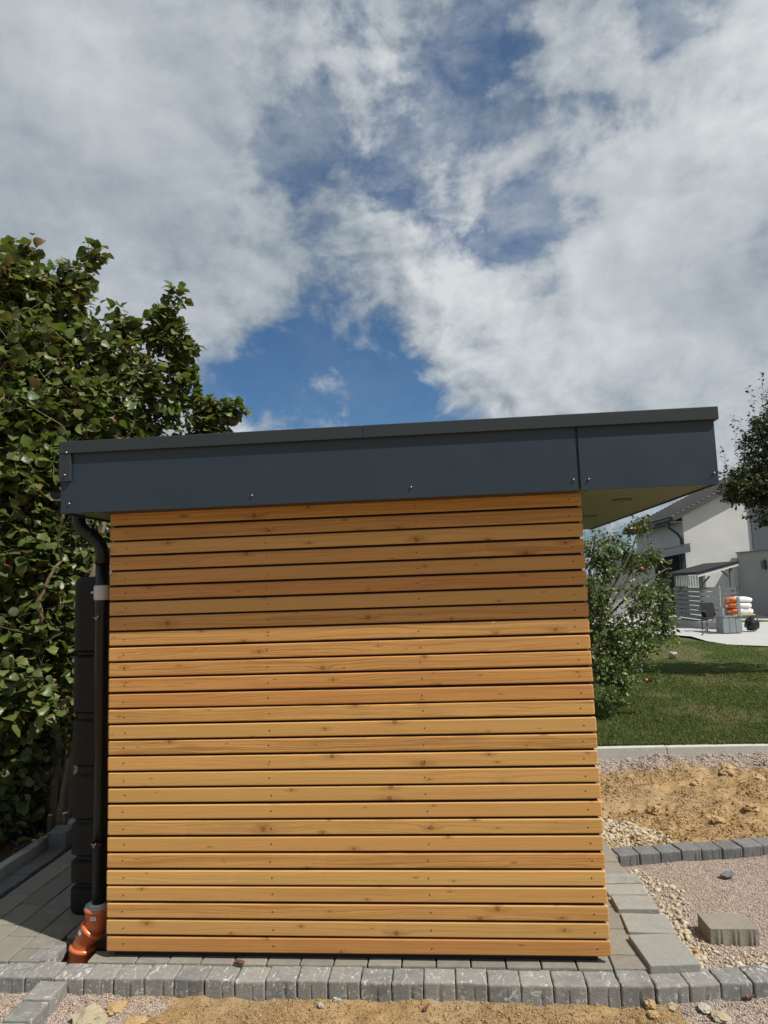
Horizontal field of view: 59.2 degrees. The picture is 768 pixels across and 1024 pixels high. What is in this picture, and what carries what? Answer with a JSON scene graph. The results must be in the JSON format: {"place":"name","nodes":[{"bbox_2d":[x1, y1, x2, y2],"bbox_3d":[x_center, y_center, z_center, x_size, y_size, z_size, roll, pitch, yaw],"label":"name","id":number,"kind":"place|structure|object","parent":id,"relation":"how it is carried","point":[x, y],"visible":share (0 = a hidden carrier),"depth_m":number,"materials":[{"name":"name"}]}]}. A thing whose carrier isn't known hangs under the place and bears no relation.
{"place":"outdoors","nodes":[
{"label":"outdoors","id":0,"kind":"place"},
{"bbox_2d":[0,825,685,977],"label":"pavement","id":1,"kind":"structure","parent":0,"point":[40,921],"depth_m":3.55,"materials":[{"name":"concrete"}]},
{"bbox_2d":[67,898,110,964],"bbox_3d":[-1.545,2.218,3.550,0.224,0.330,0.141,-2,-6,5],"label":"drain pipe","id":2,"kind":"object","parent":1,"relation":"in","point":[88,937],"visible":0.89,"depth_m":3.50,"materials":[{"name":"orange plastic"}]},
{"bbox_2d":[71,576,113,914],"bbox_3d":[-1.642,1.368,4.264,0.390,1.953,0.600,-2,-6,5],"label":"water tank","id":3,"kind":"object","parent":1,"relation":"on","point":[82,791],"visible":0.26,"depth_m":3.98,"materials":[{"name":"plastic"}]},
{"bbox_2d":[234,959,244,964],"bbox_3d":[-0.705,2.212,3.323,0.056,0.013,0.032,-6,-7,30],"label":"dry leaf","id":4,"kind":"object","parent":1,"relation":"on","point":[240,961],"visible":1,"depth_m":3.32,"materials":[{"name":"brown plant"}]},
{"bbox_2d":[48,406,718,959],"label":"garden shed","id":5,"kind":"structure","parent":1,"relation":"on","point":[348,672],"depth_m":3.42,"materials":[{"name":"wood"}]},
{"bbox_2d":[0,752,767,1023],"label":"ground","id":6,"kind":"structure","parent":0,"point":[672,802],"depth_m":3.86,"materials":[{"name":"soil"}]},
{"bbox_2d":[0,981,65,1023],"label":"kerb","id":7,"kind":"structure","parent":6,"relation":"on","point":[40,1003],"depth_m":3.11,"materials":[{"name":"concrete"}]},
{"bbox_2d":[4,815,71,857],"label":"leaf litter","id":8,"kind":"object","parent":6,"relation":"on","point":[16,849],"visible":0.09,"depth_m":5.05,"materials":[{"name":"plant"}]},
{"bbox_2d":[0,818,75,881],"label":"concrete edging","id":9,"kind":"object","parent":6,"relation":"on","point":[15,862],"visible":0.09,"depth_m":4.67,"materials":[{"name":"grey concrete"}]},
{"bbox_2d":[71,1004,109,1023],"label":"rock","id":10,"kind":"object","parent":6,"relation":"on","point":[93,1014],"visible":1,"depth_m":3.06,"materials":[{"name":"beige stone"}]},
{"bbox_2d":[0,233,251,854],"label":"hazel bush","id":11,"kind":"object","parent":6,"relation":"on","point":[70,376],"visible":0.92,"depth_m":5.81,"materials":[{"name":"green plant"}]},
{"bbox_2d":[122,1016,148,1023],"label":"soil clod","id":12,"kind":"object","parent":6,"relation":"on","point":[137,1020],"visible":1,"depth_m":3.03,"materials":[{"name":"soil"}]},
{"bbox_2d":[0,962,767,1007],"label":"kerb","id":13,"kind":"structure","parent":6,"relation":"on","point":[628,988],"depth_m":3.17,"materials":[{"name":"concrete"}]},
{"bbox_2d":[0,752,767,1023],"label":"gravel","id":14,"kind":"structure","parent":6,"relation":"on","point":[702,759],"depth_m":4.05,"materials":[{"name":"grey gravel"}]},
{"bbox_2d":[106,1000,127,1015],"bbox_3d":[-1.242,2.305,3.135,0.106,0.040,0.088,-2,3,9],"label":"soil clod","id":15,"kind":"object","parent":14,"relation":"on","point":[115,1007],"visible":0.98,"depth_m":3.13,"materials":[{"name":"soil"}]},
{"bbox_2d":[719,870,733,877],"bbox_3d":[2.166,2.275,4.247,0.102,0.013,0.063,2,-7,-33],"label":"slate shard","id":16,"kind":"object","parent":14,"relation":"on","point":[726,874],"visible":1,"depth_m":4.24,"materials":[{"name":"grey stone"}]},
{"bbox_2d":[697,913,759,945],"bbox_3d":[1.808,2.194,3.552,0.245,0.083,0.173,-1,-6,3],"label":"concrete block","id":17,"kind":"object","parent":14,"relation":"on","point":[718,929],"depth_m":3.49,"materials":[{"name":"grey concrete"}]},
{"bbox_2d":[745,994,754,998],"bbox_3d":[1.647,2.175,3.039,0.047,0.015,0.020,-1,-6,-10],"label":"dry leaf","id":18,"kind":"object","parent":14,"relation":"on","point":[748,996],"visible":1,"depth_m":3.03,"materials":[{"name":"brown plant"}]},
{"bbox_2d":[629,808,637,813],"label":"soil clod","id":19,"kind":"object","parent":6,"relation":"on","point":[633,810],"visible":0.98,"depth_m":5.52,"materials":[{"name":"beige soil"}]},
{"bbox_2d":[643,998,655,1009],"bbox_3d":[1.190,2.204,3.030,0.048,0.037,0.065,-10,-10,-7],"label":"rock","id":20,"kind":"object","parent":6,"relation":"on","point":[649,1003],"visible":1,"depth_m":3.01,"materials":[{"name":"brown stone"}]},
{"bbox_2d":[648,1010,658,1018],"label":"rock","id":21,"kind":"object","parent":6,"relation":"on","point":[652,1014],"visible":1,"depth_m":2.96,"materials":[{"name":"beige stone"}]},
{"bbox_2d":[645,803,662,814],"bbox_3d":[2.195,2.427,5.501,0.122,0.104,0.108,-8,-8,43],"label":"soil clod","id":22,"kind":"object","parent":6,"relation":"on","point":[653,809],"visible":0.93,"depth_m":5.47,"materials":[{"name":"beige soil"}]},
{"bbox_2d":[665,1002,676,1010],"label":"rock","id":23,"kind":"object","parent":6,"relation":"on","point":[671,1006],"visible":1,"depth_m":3.01,"materials":[{"name":"beige stone"}]},
{"bbox_2d":[594,744,767,759],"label":"concrete edging","id":24,"kind":"object","parent":6,"relation":"on","point":[617,752],"visible":0.22,"depth_m":7.13,"materials":[{"name":"grey concrete"}]},
{"bbox_2d":[601,816,767,969],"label":"pale gravel","id":25,"kind":"structure","parent":6,"relation":"on","point":[626,827],"depth_m":4.03,"materials":[{"name":"beige gravel"}]},
{"bbox_2d":[692,947,702,953],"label":"rock","id":26,"kind":"object","parent":25,"relation":"on","point":[695,950],"visible":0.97,"depth_m":3.40,"materials":[{"name":"brown stone"}]},
{"bbox_2d":[611,837,767,866],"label":"kerb","id":27,"kind":"structure","parent":6,"relation":"on","point":[688,851],"depth_m":4.54,"materials":[{"name":"grey concrete"}]},
{"bbox_2d":[689,778,702,785],"bbox_3d":[2.918,2.535,6.306,0.136,0.090,0.141,-3,-6,7],"label":"soil clod","id":28,"kind":"object","parent":6,"relation":"on","point":[695,782],"visible":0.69,"depth_m":6.28,"materials":[{"name":"beige soil"}]},
{"bbox_2d":[698,814,710,819],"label":"soil clod","id":29,"kind":"object","parent":6,"relation":"on","point":[709,817],"visible":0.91,"depth_m":5.36,"materials":[{"name":"beige soil"}]},
{"bbox_2d":[698,1003,711,1014],"bbox_3d":[1.416,2.194,2.981,0.063,0.036,0.063,-1,-6,-6],"label":"rock","id":30,"kind":"object","parent":6,"relation":"on","point":[704,1008],"visible":0.96,"depth_m":2.97,"materials":[{"name":"white stone"}]},
{"bbox_2d":[710,816,725,823],"bbox_3d":[2.599,2.400,5.253,0.123,0.058,0.094,12,-10,-29],"label":"soil clod","id":31,"kind":"object","parent":6,"relation":"on","point":[716,819],"visible":0.98,"depth_m":5.23,"materials":[{"name":"beige soil"}]},
{"bbox_2d":[710,1009,731,1023],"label":"rock","id":32,"kind":"object","parent":6,"relation":"on","point":[721,1017],"visible":1,"depth_m":2.91,"materials":[{"name":"beige stone"}]},
{"bbox_2d":[719,769,734,775],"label":"soil clod","id":33,"kind":"object","parent":6,"relation":"on","point":[728,772],"visible":0.9,"depth_m":6.53,"materials":[{"name":"beige soil"}]},
{"bbox_2d":[721,764,734,769],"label":"soil clod","id":34,"kind":"object","parent":6,"relation":"on","point":[727,766],"visible":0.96,"depth_m":6.58,"materials":[{"name":"beige soil"}]},
{"bbox_2d":[743,803,759,811],"bbox_3d":[3.006,2.426,5.533,0.129,0.074,0.151,17,-20,-37],"label":"soil clod","id":35,"kind":"object","parent":6,"relation":"on","point":[751,807],"visible":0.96,"depth_m":5.50,"materials":[{"name":"beige soil"}]},
{"bbox_2d":[748,773,765,781],"bbox_3d":[3.471,2.484,6.290,0.150,0.100,0.135,-11,-2,23],"label":"soil clod","id":36,"kind":"object","parent":6,"relation":"on","point":[757,776],"visible":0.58,"depth_m":6.26,"materials":[{"name":"beige soil"}]},
{"bbox_2d":[0,0,767,578],"label":"sky","id":37,"kind":"structure","parent":0,"point":[369,212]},
{"bbox_2d":[6,579,767,744],"bbox_3d":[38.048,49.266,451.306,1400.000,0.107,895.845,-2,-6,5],"label":"lawn","id":38,"kind":"structure","parent":0,"point":[685,639],"depth_m":11.91,"materials":[{"name":"green plant"}]},
{"bbox_2d":[581,513,690,716],"bbox_3d":[3.269,1.371,9.246,2.283,2.679,1.137,-1,-6,-11],"label":"apple tree","id":39,"kind":"object","parent":38,"relation":"on","point":[633,640],"visible":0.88,"depth_m":9.07,"materials":[{"name":"green plant"}]},
{"bbox_2d":[713,372,767,529],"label":"fruit tree","id":40,"kind":"object","parent":38,"relation":"on","point":[750,487],"visible":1,"depth_m":11.95,"materials":[{"name":"green plant"}]},
{"bbox_2d":[736,549,767,615],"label":"annex","id":41,"kind":"object","parent":38,"relation":"on","point":[753,570],"visible":0.99,"depth_m":28.65,"materials":[{"name":"grey paint"}]},
{"bbox_2d":[603,873,700,974],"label":"path","id":42,"kind":"structure","parent":0,"point":[658,944],"depth_m":3.48,"materials":[{"name":"concrete"}]},
{"bbox_2d":[586,465,767,616],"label":"house","id":43,"kind":"structure","parent":0,"point":[701,527],"depth_m":30.42,"materials":[{"name":"white paint"}]},
{"bbox_2d":[644,531,651,543],"bbox_3d":[13.922,1.267,35.760,0.098,0.880,1.000,-2,-6,5],"label":"window","id":44,"kind":"structure","parent":43,"relation":"in","point":[645,533],"depth_m":35.57,"materials":[{"name":"grey glass"}]},
{"bbox_2d":[655,554,682,614],"bbox_3d":[12.879,3.306,30.635,1.126,2.808,0.050,-2,-6,5],"label":"doorway","id":45,"kind":"structure","parent":43,"relation":"in","point":[675,566],"depth_m":30.66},
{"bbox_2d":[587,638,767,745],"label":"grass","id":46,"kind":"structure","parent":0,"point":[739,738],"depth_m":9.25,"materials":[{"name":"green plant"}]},
{"bbox_2d":[668,652,676,658],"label":"rock","id":47,"kind":"object","parent":46,"relation":"on","point":[672,655],"visible":0.98,"depth_m":14.85,"materials":[{"name":"white stone"}]},
{"bbox_2d":[594,614,767,645],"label":"patio","id":48,"kind":"structure","parent":0,"point":[759,636],"depth_m":19.85,"materials":[{"name":"white concrete"}]},
{"bbox_2d":[663,618,715,628],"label":"wall","id":49,"kind":"structure","parent":48,"relation":"on","point":[690,624],"depth_m":22.68,"materials":[{"name":"grey concrete"}]},
{"bbox_2d":[667,561,738,621],"bbox_3d":[11.202,2.893,23.735,1.364,2.209,3.000,-2,-6,5],"label":"wood shelter","id":50,"kind":"object","parent":48,"relation":"on","point":[699,571],"visible":0.71,"depth_m":22.91,"materials":[{"name":"wood"}]},
{"bbox_2d":[698,602,718,630],"bbox_3d":[10.209,3.272,21.154,0.536,0.854,0.593,-2,-6,5],"label":"garden chair","id":51,"kind":"object","parent":48,"relation":"on","point":[707,610],"visible":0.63,"depth_m":21.24,"materials":[{"name":"fabric"}]},
{"bbox_2d":[702,606,723,633],"bbox_3d":[9.689,3.179,19.902,0.768,0.804,0.044,-1,-6,-11],"label":"leaning pole","id":52,"kind":"object","parent":48,"relation":"on","point":[712,619],"visible":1,"depth_m":19.89,"materials":[{"name":"metal"}]},
{"bbox_2d":[717,584,721,615],"bbox_3d":[10.177,2.898,20.393,0.121,1.448,0.036,-2,-6,5],"label":"hook post","id":53,"kind":"object","parent":48,"relation":"on","point":[720,598],"visible":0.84,"depth_m":20.42,"materials":[{"name":"grey plastic"}]},
{"bbox_2d":[715,597,742,632],"bbox_3d":[10.346,3.084,20.318,0.573,1.038,0.580,-2,-6,5],"label":"wooden box","id":54,"kind":"object","parent":48,"relation":"on","point":[727,624],"visible":0.94,"depth_m":20.05,"materials":[{"name":"grey wood"}]},
{"bbox_2d":[725,614,755,615],"bbox_3d":[10.694,3.090,20.368,0.758,0.029,0.480,-2,-6,5],"label":"pallet","id":55,"kind":"object","parent":54,"relation":"on","point":[737,614],"visible":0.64,"depth_m":20.15,"materials":[{"name":"brown wood"}]},
{"bbox_2d":[724,609,752,614],"bbox_3d":[10.708,2.991,20.394,0.744,0.210,0.490,-2,-6,3],"label":"sack","id":56,"kind":"object","parent":55,"relation":"on","point":[734,611],"visible":0.74,"depth_m":20.17,"materials":[{"name":"plastic"}]},
{"bbox_2d":[723,603,751,608],"bbox_3d":[10.673,2.828,20.423,0.752,0.208,0.502,-3,-6,7],"label":"sack","id":57,"kind":"object","parent":56,"relation":"on","point":[734,605],"visible":0.87,"depth_m":20.20,"materials":[{"name":"orange plastic"}]},
{"bbox_2d":[723,597,751,602],"bbox_3d":[10.689,2.663,20.432,0.747,0.203,0.482,-2,-6,4],"label":"sack","id":58,"kind":"object","parent":57,"relation":"on","point":[733,599],"visible":0.93,"depth_m":20.22,"materials":[{"name":"plastic"}]},
{"bbox_2d":[736,581,741,596],"bbox_3d":[10.779,2.367,20.497,0.203,0.545,0.044,-2,-6,5],"label":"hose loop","id":59,"kind":"object","parent":58,"relation":"on","point":[740,583],"visible":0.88,"depth_m":20.49,"materials":[{"name":"rubber"}]},
{"bbox_2d":[744,616,759,630],"bbox_3d":[11.206,3.378,20.560,0.426,0.449,0.448,-2,-6,5],"label":"ball","id":60,"kind":"object","parent":48,"relation":"on","point":[751,623],"visible":1,"depth_m":20.43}
]}

